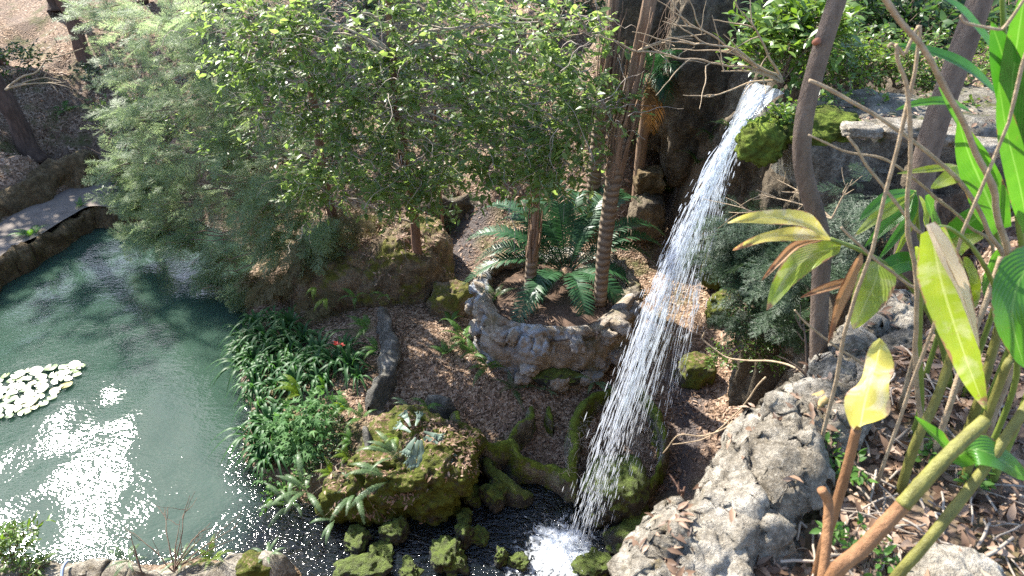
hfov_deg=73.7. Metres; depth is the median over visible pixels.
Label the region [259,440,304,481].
strap leaf plant
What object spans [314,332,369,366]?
strap leaf plant
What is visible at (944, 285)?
ginger plant
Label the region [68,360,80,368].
lily pad
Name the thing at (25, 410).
lily pad
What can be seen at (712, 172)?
waterfall
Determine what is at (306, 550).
ground
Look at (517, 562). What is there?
mossy rock
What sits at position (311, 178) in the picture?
broadleaf tree
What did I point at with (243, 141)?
shrub
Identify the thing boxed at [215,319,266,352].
strap leaf plant
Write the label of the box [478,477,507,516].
mossy rock
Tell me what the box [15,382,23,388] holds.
lily pad
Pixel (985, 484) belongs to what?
seedling
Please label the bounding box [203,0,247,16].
shrub
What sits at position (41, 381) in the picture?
lily pad
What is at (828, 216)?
dry branch
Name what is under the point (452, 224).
shrub
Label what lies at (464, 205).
rock wall
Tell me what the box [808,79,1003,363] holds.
dry stalk
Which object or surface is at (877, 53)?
shrub
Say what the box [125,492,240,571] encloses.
bare bush
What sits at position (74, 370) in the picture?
lily pad
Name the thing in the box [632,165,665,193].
stacked rock
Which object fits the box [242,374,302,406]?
strap leaf plant
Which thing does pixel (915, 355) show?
dry stalk
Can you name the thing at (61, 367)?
lily pad
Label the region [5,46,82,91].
dry branch
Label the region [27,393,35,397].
lily pad
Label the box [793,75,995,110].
shrub
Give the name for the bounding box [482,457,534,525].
root
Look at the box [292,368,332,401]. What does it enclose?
strap leaf plant
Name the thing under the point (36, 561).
shrub
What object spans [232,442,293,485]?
strap leaf plant
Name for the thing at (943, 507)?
fallen sticks
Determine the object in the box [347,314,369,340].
fern
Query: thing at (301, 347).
strap leaf plant
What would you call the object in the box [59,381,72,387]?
lily pad
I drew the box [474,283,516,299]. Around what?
fern
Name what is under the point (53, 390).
lily pad
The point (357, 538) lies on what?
mossy rock
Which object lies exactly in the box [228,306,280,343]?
strap leaf plant
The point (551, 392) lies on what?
fern
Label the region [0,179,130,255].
path
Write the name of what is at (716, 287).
mossy rock
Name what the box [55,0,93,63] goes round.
hillside tree
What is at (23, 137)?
hillside tree
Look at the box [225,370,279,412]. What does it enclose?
strap leaf plant
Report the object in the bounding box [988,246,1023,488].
ginger plant
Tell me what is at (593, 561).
mossy rock
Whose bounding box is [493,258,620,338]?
fallen leaves
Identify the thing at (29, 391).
lily pad
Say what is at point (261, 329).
strap leaf plant
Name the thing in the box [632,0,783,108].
dry branch
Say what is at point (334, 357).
strap leaf plant
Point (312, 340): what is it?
strap leaf plant
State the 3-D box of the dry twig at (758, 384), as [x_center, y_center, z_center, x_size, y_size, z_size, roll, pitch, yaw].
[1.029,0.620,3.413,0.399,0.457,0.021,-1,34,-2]
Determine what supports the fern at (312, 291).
on the ground at (306, 550)
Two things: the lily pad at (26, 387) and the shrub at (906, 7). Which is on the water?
the lily pad at (26, 387)
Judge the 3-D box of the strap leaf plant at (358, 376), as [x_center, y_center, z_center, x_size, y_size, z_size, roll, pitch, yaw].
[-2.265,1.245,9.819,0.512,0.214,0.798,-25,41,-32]
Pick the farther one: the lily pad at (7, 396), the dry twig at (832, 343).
the lily pad at (7, 396)
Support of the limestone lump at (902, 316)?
on the limestone outcrop at (771, 511)
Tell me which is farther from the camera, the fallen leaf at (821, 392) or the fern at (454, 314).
the fern at (454, 314)
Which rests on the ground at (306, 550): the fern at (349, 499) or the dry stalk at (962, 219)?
the dry stalk at (962, 219)
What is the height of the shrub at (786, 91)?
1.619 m
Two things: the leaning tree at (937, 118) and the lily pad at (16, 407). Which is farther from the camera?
the lily pad at (16, 407)
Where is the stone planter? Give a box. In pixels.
[464,246,646,392]
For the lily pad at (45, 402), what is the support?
on the water
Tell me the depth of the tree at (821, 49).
2.47 m
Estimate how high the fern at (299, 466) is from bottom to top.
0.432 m
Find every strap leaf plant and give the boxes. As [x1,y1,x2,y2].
[208,352,276,389]
[209,412,280,467]
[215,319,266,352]
[219,328,263,365]
[219,335,260,371]
[225,339,269,376]
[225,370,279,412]
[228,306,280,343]
[228,321,297,355]
[230,385,281,425]
[231,398,304,456]
[231,434,266,472]
[232,352,279,399]
[232,417,293,472]
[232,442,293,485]
[237,401,284,449]
[239,337,286,373]
[241,350,302,391]
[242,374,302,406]
[248,305,284,328]
[256,335,307,361]
[258,318,308,353]
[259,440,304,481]
[264,304,307,333]
[267,352,320,382]
[271,345,340,385]
[271,359,331,401]
[276,319,330,350]
[292,340,320,362]
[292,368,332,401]
[293,326,351,372]
[295,343,361,378]
[297,361,365,401]
[308,341,378,395]
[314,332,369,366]
[337,359,372,395]
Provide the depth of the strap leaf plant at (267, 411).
9.24 m
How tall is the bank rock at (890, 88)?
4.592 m
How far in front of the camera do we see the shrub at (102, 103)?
16.44 m
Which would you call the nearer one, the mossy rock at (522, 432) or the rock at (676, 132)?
the mossy rock at (522, 432)
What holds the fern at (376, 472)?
on the boulder at (440, 509)
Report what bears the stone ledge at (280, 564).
on the ground at (306, 550)
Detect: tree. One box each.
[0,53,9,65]
[0,73,50,163]
[47,0,60,11]
[52,0,382,329]
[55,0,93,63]
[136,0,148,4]
[157,0,676,261]
[792,0,846,359]
[893,0,993,289]
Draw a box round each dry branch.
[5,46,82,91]
[565,0,706,62]
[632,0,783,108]
[705,172,861,227]
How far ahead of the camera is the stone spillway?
5.53 m
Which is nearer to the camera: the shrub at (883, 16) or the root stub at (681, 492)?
the root stub at (681, 492)
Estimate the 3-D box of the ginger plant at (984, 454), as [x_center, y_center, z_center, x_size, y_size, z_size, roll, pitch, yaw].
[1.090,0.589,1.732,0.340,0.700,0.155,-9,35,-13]
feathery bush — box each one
[678,231,772,292]
[692,190,786,296]
[706,264,807,353]
[712,204,801,262]
[726,235,913,313]
[744,276,810,353]
[817,162,896,301]
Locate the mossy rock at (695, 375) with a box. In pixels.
[673,351,716,389]
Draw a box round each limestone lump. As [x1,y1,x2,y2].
[770,532,804,571]
[807,355,857,378]
[835,383,857,400]
[850,301,913,331]
[880,328,928,356]
[901,542,1005,575]
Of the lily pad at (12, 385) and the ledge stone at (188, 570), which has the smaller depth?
the ledge stone at (188, 570)
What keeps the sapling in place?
on the ground at (306, 550)
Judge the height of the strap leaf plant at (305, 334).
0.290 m
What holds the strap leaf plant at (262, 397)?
on the ground at (306, 550)
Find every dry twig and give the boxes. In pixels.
[663,420,732,452]
[672,377,765,444]
[701,332,799,371]
[794,310,864,365]
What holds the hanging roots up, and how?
hanging from the rock at (676, 132)
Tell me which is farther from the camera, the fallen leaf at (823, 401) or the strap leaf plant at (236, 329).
the strap leaf plant at (236, 329)
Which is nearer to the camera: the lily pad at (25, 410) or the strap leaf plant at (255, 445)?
the strap leaf plant at (255, 445)
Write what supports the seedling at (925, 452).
on the ground at (306, 550)
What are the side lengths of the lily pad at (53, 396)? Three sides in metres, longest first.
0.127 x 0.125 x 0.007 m
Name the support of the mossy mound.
on the ground at (306, 550)
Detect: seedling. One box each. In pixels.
[810,512,866,552]
[825,430,842,469]
[831,448,877,487]
[860,534,898,575]
[915,436,941,466]
[953,466,995,503]
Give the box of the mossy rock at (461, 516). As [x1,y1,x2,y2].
[456,512,471,524]
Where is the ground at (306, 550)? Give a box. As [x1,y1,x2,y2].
[0,0,1023,575]
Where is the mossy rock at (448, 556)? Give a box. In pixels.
[429,535,469,575]
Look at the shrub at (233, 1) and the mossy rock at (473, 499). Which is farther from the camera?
the shrub at (233, 1)
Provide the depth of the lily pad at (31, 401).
10.04 m
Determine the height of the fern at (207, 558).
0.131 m
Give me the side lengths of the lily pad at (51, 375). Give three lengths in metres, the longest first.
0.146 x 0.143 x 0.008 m
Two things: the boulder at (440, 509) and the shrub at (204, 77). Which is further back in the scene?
the shrub at (204, 77)
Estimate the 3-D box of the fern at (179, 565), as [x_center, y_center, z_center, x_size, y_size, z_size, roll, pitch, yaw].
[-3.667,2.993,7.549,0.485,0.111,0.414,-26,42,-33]
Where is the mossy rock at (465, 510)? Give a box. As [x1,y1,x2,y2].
[461,507,472,520]
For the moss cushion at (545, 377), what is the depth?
9.51 m
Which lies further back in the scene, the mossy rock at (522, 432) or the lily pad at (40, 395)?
the lily pad at (40, 395)
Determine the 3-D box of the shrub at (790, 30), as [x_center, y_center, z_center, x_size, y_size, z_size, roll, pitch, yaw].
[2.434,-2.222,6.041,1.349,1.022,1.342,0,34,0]
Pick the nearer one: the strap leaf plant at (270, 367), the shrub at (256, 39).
the strap leaf plant at (270, 367)
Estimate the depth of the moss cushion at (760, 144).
5.38 m
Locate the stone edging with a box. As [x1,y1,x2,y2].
[365,306,400,411]
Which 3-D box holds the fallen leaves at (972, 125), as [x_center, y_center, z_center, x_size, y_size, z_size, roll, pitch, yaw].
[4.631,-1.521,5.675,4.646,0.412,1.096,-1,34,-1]
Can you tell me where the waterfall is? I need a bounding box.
[497,87,776,573]
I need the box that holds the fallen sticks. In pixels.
[780,305,1023,575]
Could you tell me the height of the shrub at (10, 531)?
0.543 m
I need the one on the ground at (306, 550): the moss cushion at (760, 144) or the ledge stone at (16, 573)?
the ledge stone at (16, 573)
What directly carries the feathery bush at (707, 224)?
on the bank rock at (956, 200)
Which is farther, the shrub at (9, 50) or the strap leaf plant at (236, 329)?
the shrub at (9, 50)
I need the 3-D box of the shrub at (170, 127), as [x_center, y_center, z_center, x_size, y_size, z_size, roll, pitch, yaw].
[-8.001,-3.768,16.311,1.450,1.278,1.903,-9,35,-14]
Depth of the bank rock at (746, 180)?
10.26 m
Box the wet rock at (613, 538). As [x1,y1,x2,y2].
[601,510,651,554]
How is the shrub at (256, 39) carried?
on the ground at (306, 550)
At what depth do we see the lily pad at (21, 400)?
10.08 m
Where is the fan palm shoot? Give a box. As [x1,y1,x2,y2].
[855,189,928,257]
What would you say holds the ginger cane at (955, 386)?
on the ground at (306, 550)
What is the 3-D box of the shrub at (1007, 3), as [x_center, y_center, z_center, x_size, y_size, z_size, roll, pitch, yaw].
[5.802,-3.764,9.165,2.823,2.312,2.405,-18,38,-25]
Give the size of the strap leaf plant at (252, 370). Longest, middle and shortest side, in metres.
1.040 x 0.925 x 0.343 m
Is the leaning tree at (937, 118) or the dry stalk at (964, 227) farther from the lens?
the leaning tree at (937, 118)
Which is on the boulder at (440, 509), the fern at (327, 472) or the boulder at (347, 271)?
the fern at (327, 472)
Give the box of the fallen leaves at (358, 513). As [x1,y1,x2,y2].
[324,450,391,521]
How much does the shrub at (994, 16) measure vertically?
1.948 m
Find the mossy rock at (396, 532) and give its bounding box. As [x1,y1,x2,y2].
[378,515,410,549]
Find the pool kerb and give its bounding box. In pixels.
[0,206,184,292]
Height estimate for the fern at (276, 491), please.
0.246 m
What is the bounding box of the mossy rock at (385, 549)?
[369,540,393,564]
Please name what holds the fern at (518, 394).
on the ground at (306, 550)
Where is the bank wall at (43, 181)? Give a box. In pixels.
[0,149,103,219]
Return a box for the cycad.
[462,180,667,322]
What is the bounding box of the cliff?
[599,0,670,157]
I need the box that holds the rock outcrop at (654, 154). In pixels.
[650,150,660,164]
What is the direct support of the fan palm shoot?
on the ground at (306, 550)
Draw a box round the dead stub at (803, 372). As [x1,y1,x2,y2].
[776,305,829,376]
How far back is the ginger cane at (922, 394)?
2.25 m
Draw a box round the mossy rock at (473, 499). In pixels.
[461,484,481,509]
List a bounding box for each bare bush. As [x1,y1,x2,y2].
[116,534,143,575]
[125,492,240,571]
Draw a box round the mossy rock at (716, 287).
[699,255,727,290]
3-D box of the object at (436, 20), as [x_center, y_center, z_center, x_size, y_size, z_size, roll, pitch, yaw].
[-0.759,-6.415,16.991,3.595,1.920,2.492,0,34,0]
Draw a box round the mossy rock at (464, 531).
[454,520,474,551]
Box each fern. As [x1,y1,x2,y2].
[7,224,48,238]
[54,100,79,116]
[76,196,85,209]
[106,544,147,575]
[157,542,201,573]
[192,534,235,566]
[252,539,283,563]
[256,482,301,528]
[268,451,324,515]
[273,374,299,402]
[305,287,315,299]
[308,517,334,543]
[313,457,331,480]
[314,298,327,311]
[315,376,325,390]
[329,395,351,417]
[330,473,364,523]
[331,443,348,466]
[337,427,351,452]
[338,288,365,307]
[344,401,375,429]
[346,462,388,509]
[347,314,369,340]
[359,430,397,471]
[360,335,377,358]
[371,291,389,300]
[382,433,398,447]
[392,410,456,470]
[393,397,419,404]
[411,397,443,410]
[430,337,462,355]
[438,319,470,354]
[440,310,463,325]
[449,337,486,359]
[468,356,505,386]
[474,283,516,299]
[493,370,539,411]
[535,385,558,396]
[576,375,613,393]
[675,149,709,165]
[692,123,719,143]
[707,118,735,127]
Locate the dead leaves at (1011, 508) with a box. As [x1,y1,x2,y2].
[753,206,1023,575]
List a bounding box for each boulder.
[287,211,455,314]
[314,404,487,535]
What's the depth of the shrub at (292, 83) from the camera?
14.39 m
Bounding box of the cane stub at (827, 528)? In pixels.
[817,486,833,575]
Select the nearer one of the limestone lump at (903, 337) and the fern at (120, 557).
the limestone lump at (903, 337)
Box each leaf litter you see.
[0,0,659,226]
[332,149,742,492]
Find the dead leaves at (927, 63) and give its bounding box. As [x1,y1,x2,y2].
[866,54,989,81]
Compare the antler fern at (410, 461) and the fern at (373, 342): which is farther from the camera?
the fern at (373, 342)
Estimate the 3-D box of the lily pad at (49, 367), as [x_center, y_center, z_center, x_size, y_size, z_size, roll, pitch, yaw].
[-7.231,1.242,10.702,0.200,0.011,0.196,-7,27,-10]
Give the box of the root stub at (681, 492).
[669,474,685,497]
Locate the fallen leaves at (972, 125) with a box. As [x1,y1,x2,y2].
[838,88,995,139]
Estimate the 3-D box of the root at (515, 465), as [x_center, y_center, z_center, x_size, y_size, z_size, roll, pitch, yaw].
[-0.042,2.276,8.866,2.090,0.979,0.450,18,38,25]
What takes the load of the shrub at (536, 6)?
on the ground at (306, 550)
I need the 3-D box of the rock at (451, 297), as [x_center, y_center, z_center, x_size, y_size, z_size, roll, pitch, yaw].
[-1.006,0.309,11.117,0.779,0.886,0.674,0,34,0]
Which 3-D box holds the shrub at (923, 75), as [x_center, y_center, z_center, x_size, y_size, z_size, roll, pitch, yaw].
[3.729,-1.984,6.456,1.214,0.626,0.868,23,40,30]
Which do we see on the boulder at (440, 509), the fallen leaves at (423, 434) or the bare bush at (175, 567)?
the fallen leaves at (423, 434)
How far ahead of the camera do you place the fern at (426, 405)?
8.94 m
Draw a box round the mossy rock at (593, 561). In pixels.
[570,546,612,575]
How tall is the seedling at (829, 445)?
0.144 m
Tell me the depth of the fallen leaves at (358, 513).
8.17 m
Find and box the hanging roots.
[646,0,676,90]
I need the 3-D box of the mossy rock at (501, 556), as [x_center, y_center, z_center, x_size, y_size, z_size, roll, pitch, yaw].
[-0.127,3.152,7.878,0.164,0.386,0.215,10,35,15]
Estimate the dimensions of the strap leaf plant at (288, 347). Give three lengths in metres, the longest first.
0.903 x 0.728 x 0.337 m
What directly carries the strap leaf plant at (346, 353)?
on the ground at (306, 550)
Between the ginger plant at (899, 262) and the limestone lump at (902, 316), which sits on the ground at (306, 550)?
the ginger plant at (899, 262)
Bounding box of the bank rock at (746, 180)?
[696,47,830,253]
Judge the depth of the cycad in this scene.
10.41 m
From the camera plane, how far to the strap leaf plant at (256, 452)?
8.85 m
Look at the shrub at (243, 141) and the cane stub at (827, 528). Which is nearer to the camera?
the cane stub at (827, 528)
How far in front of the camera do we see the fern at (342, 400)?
9.08 m
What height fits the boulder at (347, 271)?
2.252 m
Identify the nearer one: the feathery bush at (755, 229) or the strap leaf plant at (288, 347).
the feathery bush at (755, 229)
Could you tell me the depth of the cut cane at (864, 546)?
1.57 m
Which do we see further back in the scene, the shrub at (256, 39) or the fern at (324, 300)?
the shrub at (256, 39)
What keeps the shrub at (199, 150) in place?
on the ground at (306, 550)
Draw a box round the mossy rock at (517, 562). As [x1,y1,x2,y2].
[507,551,528,573]
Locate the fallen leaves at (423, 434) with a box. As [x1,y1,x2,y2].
[362,415,483,524]
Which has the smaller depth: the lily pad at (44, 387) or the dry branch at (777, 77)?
the dry branch at (777, 77)
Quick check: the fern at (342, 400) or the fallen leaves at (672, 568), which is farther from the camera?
the fern at (342, 400)
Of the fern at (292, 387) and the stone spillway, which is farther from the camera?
the fern at (292, 387)
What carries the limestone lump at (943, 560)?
on the ground at (306, 550)
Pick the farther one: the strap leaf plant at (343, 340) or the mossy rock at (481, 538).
the strap leaf plant at (343, 340)
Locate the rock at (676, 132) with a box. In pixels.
[655,0,770,188]
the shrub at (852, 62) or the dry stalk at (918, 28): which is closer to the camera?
the dry stalk at (918, 28)
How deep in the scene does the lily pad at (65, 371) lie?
10.61 m
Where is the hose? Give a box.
[60,560,68,575]
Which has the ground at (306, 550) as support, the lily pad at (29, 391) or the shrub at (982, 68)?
the shrub at (982, 68)
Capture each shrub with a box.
[0,38,57,84]
[0,511,56,572]
[10,548,57,575]
[67,56,115,88]
[80,90,166,138]
[99,148,171,206]
[138,111,192,154]
[170,35,270,110]
[187,121,253,184]
[190,114,306,191]
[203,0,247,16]
[228,2,336,54]
[246,51,341,139]
[251,465,280,490]
[258,386,348,466]
[259,468,310,516]
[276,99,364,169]
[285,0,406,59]
[291,413,354,476]
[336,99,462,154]
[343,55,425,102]
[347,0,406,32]
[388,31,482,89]
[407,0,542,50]
[428,163,464,231]
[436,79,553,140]
[441,0,593,36]
[475,40,580,111]
[520,77,612,146]
[558,0,605,29]
[632,113,656,145]
[699,331,785,377]
[714,0,869,90]
[717,283,772,345]
[728,0,859,103]
[738,293,773,317]
[739,96,795,126]
[747,0,879,31]
[760,327,788,360]
[769,288,810,347]
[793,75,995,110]
[805,23,949,91]
[824,21,904,91]
[838,39,970,95]
[842,0,958,59]
[843,0,1016,84]
[849,0,1015,44]
[851,0,1017,49]
[852,0,951,42]
[877,0,1017,49]
[912,36,990,90]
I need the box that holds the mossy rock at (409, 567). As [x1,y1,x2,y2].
[396,555,424,575]
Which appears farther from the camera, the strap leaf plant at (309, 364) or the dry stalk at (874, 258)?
the strap leaf plant at (309, 364)
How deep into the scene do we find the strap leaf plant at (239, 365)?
10.21 m
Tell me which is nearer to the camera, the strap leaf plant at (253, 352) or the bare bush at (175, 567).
the bare bush at (175, 567)
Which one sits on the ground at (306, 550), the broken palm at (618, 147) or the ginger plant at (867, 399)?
the ginger plant at (867, 399)
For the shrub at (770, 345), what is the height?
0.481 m
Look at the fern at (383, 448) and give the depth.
8.12 m
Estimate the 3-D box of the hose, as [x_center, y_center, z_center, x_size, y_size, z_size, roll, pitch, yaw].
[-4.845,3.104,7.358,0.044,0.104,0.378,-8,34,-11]
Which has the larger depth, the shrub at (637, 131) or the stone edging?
the shrub at (637, 131)
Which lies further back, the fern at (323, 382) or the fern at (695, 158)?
the fern at (695, 158)
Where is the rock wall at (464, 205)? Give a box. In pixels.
[418,193,545,232]
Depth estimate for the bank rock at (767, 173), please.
8.69 m
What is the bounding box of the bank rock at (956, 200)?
[782,148,971,381]
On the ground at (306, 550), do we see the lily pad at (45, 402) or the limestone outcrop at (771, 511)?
the limestone outcrop at (771, 511)
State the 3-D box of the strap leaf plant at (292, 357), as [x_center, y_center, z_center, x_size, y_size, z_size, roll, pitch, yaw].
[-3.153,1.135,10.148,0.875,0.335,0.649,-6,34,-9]
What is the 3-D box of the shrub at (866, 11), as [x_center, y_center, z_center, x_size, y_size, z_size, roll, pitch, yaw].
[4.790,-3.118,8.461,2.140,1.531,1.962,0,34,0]
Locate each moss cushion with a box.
[532,367,582,386]
[734,114,787,167]
[766,105,861,145]
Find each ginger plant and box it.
[728,209,952,389]
[812,338,894,575]
[884,194,999,378]
[889,401,1023,575]
[896,0,1023,414]
[917,222,1020,440]
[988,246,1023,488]
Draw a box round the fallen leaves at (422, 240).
[345,209,456,290]
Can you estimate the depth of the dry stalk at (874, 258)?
2.04 m
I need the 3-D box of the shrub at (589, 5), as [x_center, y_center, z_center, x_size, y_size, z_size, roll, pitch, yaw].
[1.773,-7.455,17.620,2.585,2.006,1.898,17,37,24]
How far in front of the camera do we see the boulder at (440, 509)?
8.17 m
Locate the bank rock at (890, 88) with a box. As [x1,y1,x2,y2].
[863,76,929,94]
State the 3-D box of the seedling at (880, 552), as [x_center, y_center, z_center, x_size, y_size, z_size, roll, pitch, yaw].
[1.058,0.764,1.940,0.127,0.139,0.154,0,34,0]
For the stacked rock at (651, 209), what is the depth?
11.88 m
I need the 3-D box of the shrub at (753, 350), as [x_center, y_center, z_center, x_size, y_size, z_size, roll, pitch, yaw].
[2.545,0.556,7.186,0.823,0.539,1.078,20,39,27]
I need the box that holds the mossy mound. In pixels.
[579,454,649,528]
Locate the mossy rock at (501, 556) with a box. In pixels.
[494,546,508,571]
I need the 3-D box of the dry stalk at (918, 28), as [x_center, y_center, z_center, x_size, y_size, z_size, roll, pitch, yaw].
[0.962,0.046,1.980,0.195,1.540,0.031,0,34,0]
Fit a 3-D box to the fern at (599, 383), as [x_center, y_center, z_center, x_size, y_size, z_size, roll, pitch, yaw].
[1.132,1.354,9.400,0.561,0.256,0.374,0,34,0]
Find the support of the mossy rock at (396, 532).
in the water
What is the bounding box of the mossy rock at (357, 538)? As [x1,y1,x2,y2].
[343,523,371,557]
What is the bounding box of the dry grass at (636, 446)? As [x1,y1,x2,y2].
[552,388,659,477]
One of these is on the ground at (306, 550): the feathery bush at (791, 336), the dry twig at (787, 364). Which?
the feathery bush at (791, 336)
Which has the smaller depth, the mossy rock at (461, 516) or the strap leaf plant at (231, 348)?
the mossy rock at (461, 516)
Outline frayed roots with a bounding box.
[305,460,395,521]
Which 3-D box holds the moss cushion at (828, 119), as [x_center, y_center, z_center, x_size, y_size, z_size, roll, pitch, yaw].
[2.398,-1.327,5.546,0.776,0.301,0.748,-24,41,-31]
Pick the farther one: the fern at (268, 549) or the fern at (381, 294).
the fern at (381, 294)
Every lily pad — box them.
[0,386,7,392]
[2,394,9,399]
[4,395,17,402]
[5,404,21,413]
[8,383,16,387]
[11,370,24,378]
[14,395,27,403]
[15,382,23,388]
[17,384,30,391]
[17,408,31,414]
[21,398,36,406]
[24,389,33,394]
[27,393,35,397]
[29,366,42,374]
[34,378,46,386]
[35,373,46,379]
[35,393,43,399]
[36,383,48,392]
[39,400,47,405]
[43,364,57,370]
[47,394,56,399]
[48,372,58,377]
[49,387,60,393]
[51,375,64,383]
[57,369,68,375]
[58,364,68,369]
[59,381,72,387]
[64,375,71,380]
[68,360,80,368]
[69,369,78,372]
[75,363,84,368]
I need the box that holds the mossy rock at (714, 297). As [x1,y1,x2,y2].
[704,289,737,324]
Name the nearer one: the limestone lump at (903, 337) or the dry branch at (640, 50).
the limestone lump at (903, 337)
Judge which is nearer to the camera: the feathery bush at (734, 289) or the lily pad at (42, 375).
the feathery bush at (734, 289)
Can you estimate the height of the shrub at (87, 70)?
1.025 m
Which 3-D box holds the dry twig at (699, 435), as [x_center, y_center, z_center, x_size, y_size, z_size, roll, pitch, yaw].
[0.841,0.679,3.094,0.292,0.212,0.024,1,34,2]
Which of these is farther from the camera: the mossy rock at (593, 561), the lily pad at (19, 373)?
the lily pad at (19, 373)
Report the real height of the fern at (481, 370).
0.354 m
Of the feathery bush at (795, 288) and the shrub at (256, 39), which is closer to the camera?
the feathery bush at (795, 288)
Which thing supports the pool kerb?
on the ground at (306, 550)
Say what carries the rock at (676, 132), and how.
on the ground at (306, 550)
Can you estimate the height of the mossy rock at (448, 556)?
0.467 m
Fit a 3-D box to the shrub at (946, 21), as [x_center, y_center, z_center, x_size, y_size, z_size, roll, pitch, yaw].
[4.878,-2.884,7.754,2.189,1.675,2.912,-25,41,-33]
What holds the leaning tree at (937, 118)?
on the ground at (306, 550)
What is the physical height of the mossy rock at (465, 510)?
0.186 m
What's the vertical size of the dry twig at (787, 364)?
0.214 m
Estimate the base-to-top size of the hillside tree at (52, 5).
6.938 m
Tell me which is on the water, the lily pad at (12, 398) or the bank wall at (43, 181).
the lily pad at (12, 398)
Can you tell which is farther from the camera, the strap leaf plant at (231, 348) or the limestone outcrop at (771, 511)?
the strap leaf plant at (231, 348)
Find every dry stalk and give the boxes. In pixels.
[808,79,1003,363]
[808,134,994,396]
[821,25,921,439]
[840,226,919,289]
[847,136,923,411]
[874,0,1023,493]
[882,0,1013,436]
[894,43,925,463]
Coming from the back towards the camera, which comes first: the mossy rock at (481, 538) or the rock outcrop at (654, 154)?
the rock outcrop at (654, 154)
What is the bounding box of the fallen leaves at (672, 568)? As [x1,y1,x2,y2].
[625,290,913,575]
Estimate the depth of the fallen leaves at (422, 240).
11.17 m
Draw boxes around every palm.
[523,188,542,296]
[586,0,627,242]
[594,0,660,306]
[626,46,683,201]
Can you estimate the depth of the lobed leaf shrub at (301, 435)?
8.83 m
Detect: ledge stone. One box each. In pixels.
[0,562,23,575]
[78,569,86,575]
[179,563,201,575]
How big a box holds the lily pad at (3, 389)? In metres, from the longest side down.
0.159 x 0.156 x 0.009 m
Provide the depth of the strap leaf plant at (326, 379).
9.69 m
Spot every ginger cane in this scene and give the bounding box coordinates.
[895,353,952,495]
[908,260,924,437]
[928,256,1003,461]
[957,354,1014,489]
[962,325,1000,430]
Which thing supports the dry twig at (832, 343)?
on the limestone outcrop at (771, 511)
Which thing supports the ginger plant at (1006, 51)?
on the ground at (306, 550)
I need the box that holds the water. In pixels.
[0,218,588,575]
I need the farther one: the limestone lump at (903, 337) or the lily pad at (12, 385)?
the lily pad at (12, 385)
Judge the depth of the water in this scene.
9.94 m
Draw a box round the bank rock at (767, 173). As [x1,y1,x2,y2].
[761,41,893,197]
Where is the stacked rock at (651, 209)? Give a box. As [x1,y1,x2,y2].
[627,192,665,241]
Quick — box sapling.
[429,39,443,224]
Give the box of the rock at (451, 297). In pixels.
[426,279,472,318]
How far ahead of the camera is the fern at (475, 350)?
10.09 m
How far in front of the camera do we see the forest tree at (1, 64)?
18.59 m
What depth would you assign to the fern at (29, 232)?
13.29 m
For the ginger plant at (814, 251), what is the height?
0.824 m
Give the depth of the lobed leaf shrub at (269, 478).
8.65 m
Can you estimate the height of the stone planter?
1.551 m
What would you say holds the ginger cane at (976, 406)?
on the ground at (306, 550)
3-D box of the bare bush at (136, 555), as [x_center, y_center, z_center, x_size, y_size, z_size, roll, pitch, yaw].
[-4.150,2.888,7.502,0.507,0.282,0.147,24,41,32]
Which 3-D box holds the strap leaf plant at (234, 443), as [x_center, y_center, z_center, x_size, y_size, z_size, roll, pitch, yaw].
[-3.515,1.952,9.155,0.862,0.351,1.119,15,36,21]
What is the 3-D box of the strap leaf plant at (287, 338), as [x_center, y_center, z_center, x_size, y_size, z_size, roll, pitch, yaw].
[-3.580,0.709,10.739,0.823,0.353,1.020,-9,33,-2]
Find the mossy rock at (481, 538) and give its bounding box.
[471,524,490,552]
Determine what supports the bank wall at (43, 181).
on the ground at (306, 550)
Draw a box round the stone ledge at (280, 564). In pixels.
[0,550,297,575]
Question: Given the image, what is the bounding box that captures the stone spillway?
[728,85,1007,409]
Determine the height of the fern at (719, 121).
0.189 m
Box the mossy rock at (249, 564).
[235,550,270,575]
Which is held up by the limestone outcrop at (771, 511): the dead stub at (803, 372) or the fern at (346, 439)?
the dead stub at (803, 372)
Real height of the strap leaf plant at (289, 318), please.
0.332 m
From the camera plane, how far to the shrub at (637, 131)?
11.64 m
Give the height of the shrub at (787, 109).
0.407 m
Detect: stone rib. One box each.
[362,426,372,446]
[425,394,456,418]
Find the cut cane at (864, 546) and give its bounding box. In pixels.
[824,415,991,575]
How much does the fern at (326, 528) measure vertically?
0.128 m
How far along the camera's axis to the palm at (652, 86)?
10.78 m
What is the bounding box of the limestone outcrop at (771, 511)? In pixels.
[607,289,913,575]
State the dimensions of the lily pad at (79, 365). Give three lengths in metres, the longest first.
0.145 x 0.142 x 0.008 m
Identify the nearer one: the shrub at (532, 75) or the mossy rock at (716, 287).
the mossy rock at (716, 287)
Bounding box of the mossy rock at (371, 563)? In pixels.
[332,549,392,575]

